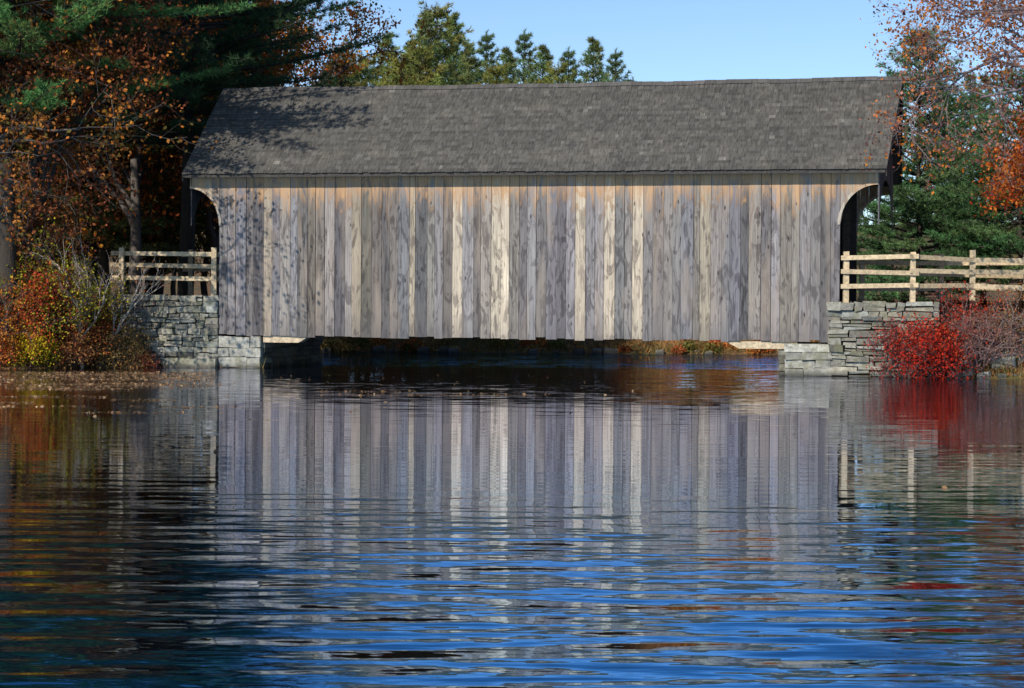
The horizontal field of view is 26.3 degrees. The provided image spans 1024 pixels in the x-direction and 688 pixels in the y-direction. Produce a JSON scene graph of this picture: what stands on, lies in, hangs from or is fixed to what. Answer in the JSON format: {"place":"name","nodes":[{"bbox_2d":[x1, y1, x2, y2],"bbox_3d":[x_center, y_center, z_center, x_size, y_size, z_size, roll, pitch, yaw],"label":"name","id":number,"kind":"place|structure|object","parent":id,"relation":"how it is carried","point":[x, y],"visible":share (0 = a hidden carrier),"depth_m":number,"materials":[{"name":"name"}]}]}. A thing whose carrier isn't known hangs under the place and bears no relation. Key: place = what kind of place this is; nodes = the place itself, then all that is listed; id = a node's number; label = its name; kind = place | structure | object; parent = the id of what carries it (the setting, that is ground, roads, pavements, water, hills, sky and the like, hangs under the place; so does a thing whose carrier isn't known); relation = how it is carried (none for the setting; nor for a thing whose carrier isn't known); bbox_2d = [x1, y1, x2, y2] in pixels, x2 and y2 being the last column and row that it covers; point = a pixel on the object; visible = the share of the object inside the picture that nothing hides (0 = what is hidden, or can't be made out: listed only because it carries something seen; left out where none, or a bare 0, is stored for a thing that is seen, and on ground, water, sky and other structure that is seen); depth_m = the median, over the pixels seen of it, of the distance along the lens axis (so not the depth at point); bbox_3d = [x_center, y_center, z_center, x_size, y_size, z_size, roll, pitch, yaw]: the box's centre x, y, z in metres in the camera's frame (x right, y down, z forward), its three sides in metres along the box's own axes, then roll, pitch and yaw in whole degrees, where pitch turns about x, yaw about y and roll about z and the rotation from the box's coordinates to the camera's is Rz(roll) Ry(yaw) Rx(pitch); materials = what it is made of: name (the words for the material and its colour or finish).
{"place":"outdoors","nodes":[
{"label":"outdoors","id":0,"kind":"place"},
{"bbox_2d":[0,351,1023,687],"bbox_3d":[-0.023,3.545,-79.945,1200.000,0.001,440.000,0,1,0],"label":"pond water","id":1,"kind":"structure","parent":0,"point":[684,521],"depth_m":18.92,"materials":[{"name":"blue liquid"}]},
{"bbox_2d":[0,371,1000,513],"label":"floating leaves","id":2,"kind":"object","parent":1,"relation":"on","point":[117,383],"visible":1,"depth_m":49.69,"materials":[{"name":"brown plant"}]},
{"bbox_2d":[0,225,1023,378],"bbox_3d":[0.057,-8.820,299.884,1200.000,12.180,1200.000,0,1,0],"label":"ground","id":3,"kind":"structure","parent":0,"point":[197,289],"depth_m":81.97,"materials":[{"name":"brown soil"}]},
{"bbox_2d":[0,328,26,368],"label":"brush shrub","id":4,"kind":"object","parent":3,"relation":"on","point":[6,347],"visible":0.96,"depth_m":59.51,"materials":[{"name":"orange plant"}]},
{"bbox_2d":[0,273,49,363],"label":"brush shrub","id":5,"kind":"object","parent":3,"relation":"on","point":[11,321],"visible":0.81,"depth_m":59.71,"materials":[{"name":"orange plant"}]},
{"bbox_2d":[0,0,67,195],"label":"pine tree","id":6,"kind":"object","parent":3,"relation":"on","point":[26,175],"visible":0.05,"depth_m":65.59,"materials":[{"name":"green plant"}]},
{"bbox_2d":[7,318,64,367],"bbox_3d":[-13.218,0.011,60.230,1.826,1.701,1.839,1,1,25],"label":"yellow shrub","id":7,"kind":"object","parent":3,"relation":"on","point":[40,349],"visible":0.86,"depth_m":59.97,"materials":[{"name":"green plant"}]},
{"bbox_2d":[0,252,89,361],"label":"red shrub","id":8,"kind":"object","parent":3,"relation":"on","point":[34,294],"visible":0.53,"depth_m":60.20,"materials":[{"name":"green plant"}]},
{"bbox_2d":[2,167,104,325],"bbox_3d":[-14.093,-2.586,62.471,5.323,4.787,5.484,0,1,0],"label":"brush shrub","id":9,"kind":"object","parent":3,"relation":"on","point":[39,224],"visible":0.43,"depth_m":61.72,"materials":[{"name":"brown plant"}]},
{"bbox_2d":[0,0,119,175],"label":"oak tree","id":10,"kind":"object","parent":3,"relation":"on","point":[53,53],"visible":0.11,"depth_m":60.73,"materials":[{"name":"orange plant"}]},
{"bbox_2d":[0,214,141,362],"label":"green shrub","id":11,"kind":"object","parent":3,"relation":"on","point":[79,302],"visible":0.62,"depth_m":60.56,"materials":[{"name":"green plant"}]},
{"bbox_2d":[46,325,102,367],"bbox_3d":[-12.292,0.180,61.106,2.082,1.652,2.062,-1,2,-45],"label":"brush shrub","id":12,"kind":"object","parent":3,"relation":"on","point":[85,353],"visible":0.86,"depth_m":60.69,"materials":[{"name":"brown plant"}]},
{"bbox_2d":[21,281,136,361],"bbox_3d":[-12.264,-0.362,61.392,2.745,2.855,3.656,1,1,27],"label":"red shrub","id":13,"kind":"object","parent":3,"relation":"on","point":[107,325],"visible":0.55,"depth_m":61.14,"materials":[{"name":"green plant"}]},
{"bbox_2d":[23,225,174,367],"bbox_3d":[-11.468,-1.266,61.197,3.496,4.275,3.718,1,1,31],"label":"sapling","id":14,"kind":"object","parent":3,"relation":"on","point":[121,305],"visible":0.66,"depth_m":61.03,"materials":[{"name":"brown plant"}]},
{"bbox_2d":[0,0,216,276],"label":"oak tree","id":15,"kind":"object","parent":3,"relation":"on","point":[66,157],"visible":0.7,"depth_m":58.24,"materials":[{"name":"orange plant"}]},
{"bbox_2d":[0,0,217,259],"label":"maple tree","id":16,"kind":"object","parent":3,"relation":"on","point":[114,55],"visible":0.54,"depth_m":60.36,"materials":[{"name":"orange plant"}]},
{"bbox_2d":[86,310,158,367],"bbox_3d":[-11.192,0.245,61.929,2.641,2.612,2.557,0,1,0],"label":"brush shrub","id":17,"kind":"object","parent":3,"relation":"on","point":[117,348],"visible":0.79,"depth_m":61.48,"materials":[{"name":"brown plant"}]},
{"bbox_2d":[0,0,256,337],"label":"pine tree","id":18,"kind":"object","parent":3,"relation":"on","point":[40,104],"visible":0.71,"depth_m":59.97,"materials":[{"name":"green plant"}]},
{"bbox_2d":[116,343,161,367],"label":"brush shrub","id":19,"kind":"object","parent":3,"relation":"on","point":[147,361],"visible":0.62,"depth_m":61.73,"materials":[{"name":"brown plant"}]},
{"bbox_2d":[15,0,300,293],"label":"maple tree","id":20,"kind":"object","parent":3,"relation":"on","point":[135,176],"visible":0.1,"depth_m":74.02,"materials":[{"name":"brown plant"}]},
{"bbox_2d":[84,294,323,367],"bbox_3d":[-9.096,-0.137,65.003,5.711,2.665,5.922,1,1,14],"label":"stone abutment","id":21,"kind":"object","parent":3,"relation":"on","point":[184,330],"visible":0.52,"depth_m":62.22,"materials":[{"name":"grey stone"}]},
{"bbox_2d":[110,247,218,301],"bbox_3d":[-9.926,-1.976,62.479,3.332,1.546,0.228,1,1,14],"label":"rail fence","id":22,"kind":"object","parent":21,"relation":"on","point":[213,266],"visible":0.94,"depth_m":62.46,"materials":[{"name":"beige wood"}]},
{"bbox_2d":[181,249,218,294],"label":"rail fence","id":23,"kind":"object","parent":21,"relation":"on","point":[190,273],"visible":0.23,"depth_m":67.77,"materials":[{"name":"brown wood"}]},
{"bbox_2d":[19,0,400,295],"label":"pine tree","id":24,"kind":"object","parent":3,"relation":"on","point":[264,19],"visible":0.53,"depth_m":67.87,"materials":[{"name":"green plant"}]},
{"bbox_2d":[48,0,451,294],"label":"oak tree","id":25,"kind":"object","parent":3,"relation":"on","point":[345,68],"visible":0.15,"depth_m":79.73,"materials":[{"name":"brown plant"}]},
{"bbox_2d":[0,297,1023,376],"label":"fallen leaves","id":26,"kind":"object","parent":3,"relation":"on","point":[984,303],"visible":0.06,"depth_m":81.33,"materials":[{"name":"orange plant"}]},
{"bbox_2d":[15,0,1023,301],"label":"distant tree row","id":27,"kind":"object","parent":3,"relation":"on","point":[453,64],"visible":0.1,"depth_m":90.86,"materials":[{"name":"green plant"}]},
{"bbox_2d":[320,299,881,353],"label":"bank shrubs","id":28,"kind":"object","parent":3,"relation":"on","point":[336,343],"visible":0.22,"depth_m":81.47,"materials":[{"name":"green plant"}]},
{"bbox_2d":[321,340,1023,377],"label":"shore rocks","id":29,"kind":"object","parent":3,"relation":"on","point":[447,349],"visible":0.3,"depth_m":80.85,"materials":[{"name":"grey stone"}]},
{"bbox_2d":[778,301,943,376],"bbox_3d":[9.761,0.112,60.488,4.236,2.591,5.818,1,1,14],"label":"stone abutment","id":30,"kind":"object","parent":3,"relation":"on","point":[841,354],"visible":0.53,"depth_m":57.78,"materials":[{"name":"grey stone"}]},
{"bbox_2d":[182,76,910,348],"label":"covered bridge","id":31,"kind":"structure","parent":30,"relation":"on","point":[729,211],"depth_m":60.17,"materials":[{"name":"grey wood"}]},
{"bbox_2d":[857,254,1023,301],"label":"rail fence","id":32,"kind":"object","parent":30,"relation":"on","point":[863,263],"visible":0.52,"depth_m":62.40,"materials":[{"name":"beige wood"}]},
{"bbox_2d":[859,301,948,377],"bbox_3d":[10.190,-0.003,57.510,2.468,2.255,2.733,0,1,0],"label":"red burning bush","id":33,"kind":"object","parent":3,"relation":"on","point":[885,343],"visible":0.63,"depth_m":57.12,"materials":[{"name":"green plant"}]},
{"bbox_2d":[841,250,1023,349],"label":"rail fence","id":34,"kind":"object","parent":3,"relation":"on","point":[914,271],"visible":0.97,"depth_m":57.70,"materials":[{"name":"beige wood"}]},
{"bbox_2d":[878,306,987,378],"bbox_3d":[11.097,0.312,57.115,2.670,2.606,3.564,1,1,36],"label":"red burning bush","id":35,"kind":"object","parent":3,"relation":"on","point":[943,356],"visible":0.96,"depth_m":56.65,"materials":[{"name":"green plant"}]},
{"bbox_2d":[849,0,1023,217],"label":"maple tree","id":36,"kind":"object","parent":3,"relation":"on","point":[925,44],"visible":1,"depth_m":53.86,"materials":[{"name":"red plant"}]},
{"bbox_2d":[856,26,1023,302],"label":"pine tree","id":37,"kind":"object","parent":3,"relation":"on","point":[910,193],"visible":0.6,"depth_m":74.10,"materials":[{"name":"green plant"}]},
{"bbox_2d":[916,279,1009,353],"bbox_3d":[11.846,-0.630,57.943,2.764,2.176,2.588,1,1,29],"label":"brush shrub","id":38,"kind":"object","parent":3,"relation":"on","point":[950,306],"visible":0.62,"depth_m":57.63,"materials":[{"name":"red plant"}]},
{"bbox_2d":[915,62,1023,302],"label":"pine tree","id":39,"kind":"object","parent":3,"relation":"on","point":[1005,239],"visible":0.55,"depth_m":72.13,"materials":[{"name":"green plant"}]},
{"bbox_2d":[920,0,1023,173],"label":"maple tree","id":40,"kind":"object","parent":3,"relation":"on","point":[998,61],"visible":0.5,"depth_m":59.04,"materials":[{"name":"red plant"}]},
{"bbox_2d":[928,295,1023,371],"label":"brush shrub","id":41,"kind":"object","parent":3,"relation":"on","point":[981,344],"visible":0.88,"depth_m":56.86,"materials":[{"name":"brown plant"}]},
{"bbox_2d":[970,98,1023,223],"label":"maple tree","id":42,"kind":"object","parent":3,"relation":"on","point":[1006,191],"visible":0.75,"depth_m":61.33,"materials":[{"name":"orange plant"}]},
{"bbox_2d":[971,278,1023,364],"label":"brush shrub","id":43,"kind":"object","parent":3,"relation":"on","point":[1012,312],"visible":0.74,"depth_m":57.24,"materials":[{"name":"red plant"}]},
{"bbox_2d":[1013,283,1023,311],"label":"brush shrub","id":44,"kind":"object","parent":3,"relation":"on","point":[1020,298],"visible":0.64,"depth_m":58.74,"materials":[{"name":"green plant"}]},
{"bbox_2d":[250,0,1023,224],"label":"sky","id":45,"kind":"structure","parent":0,"point":[659,40],"materials":[{"name":"blue"}]}
]}

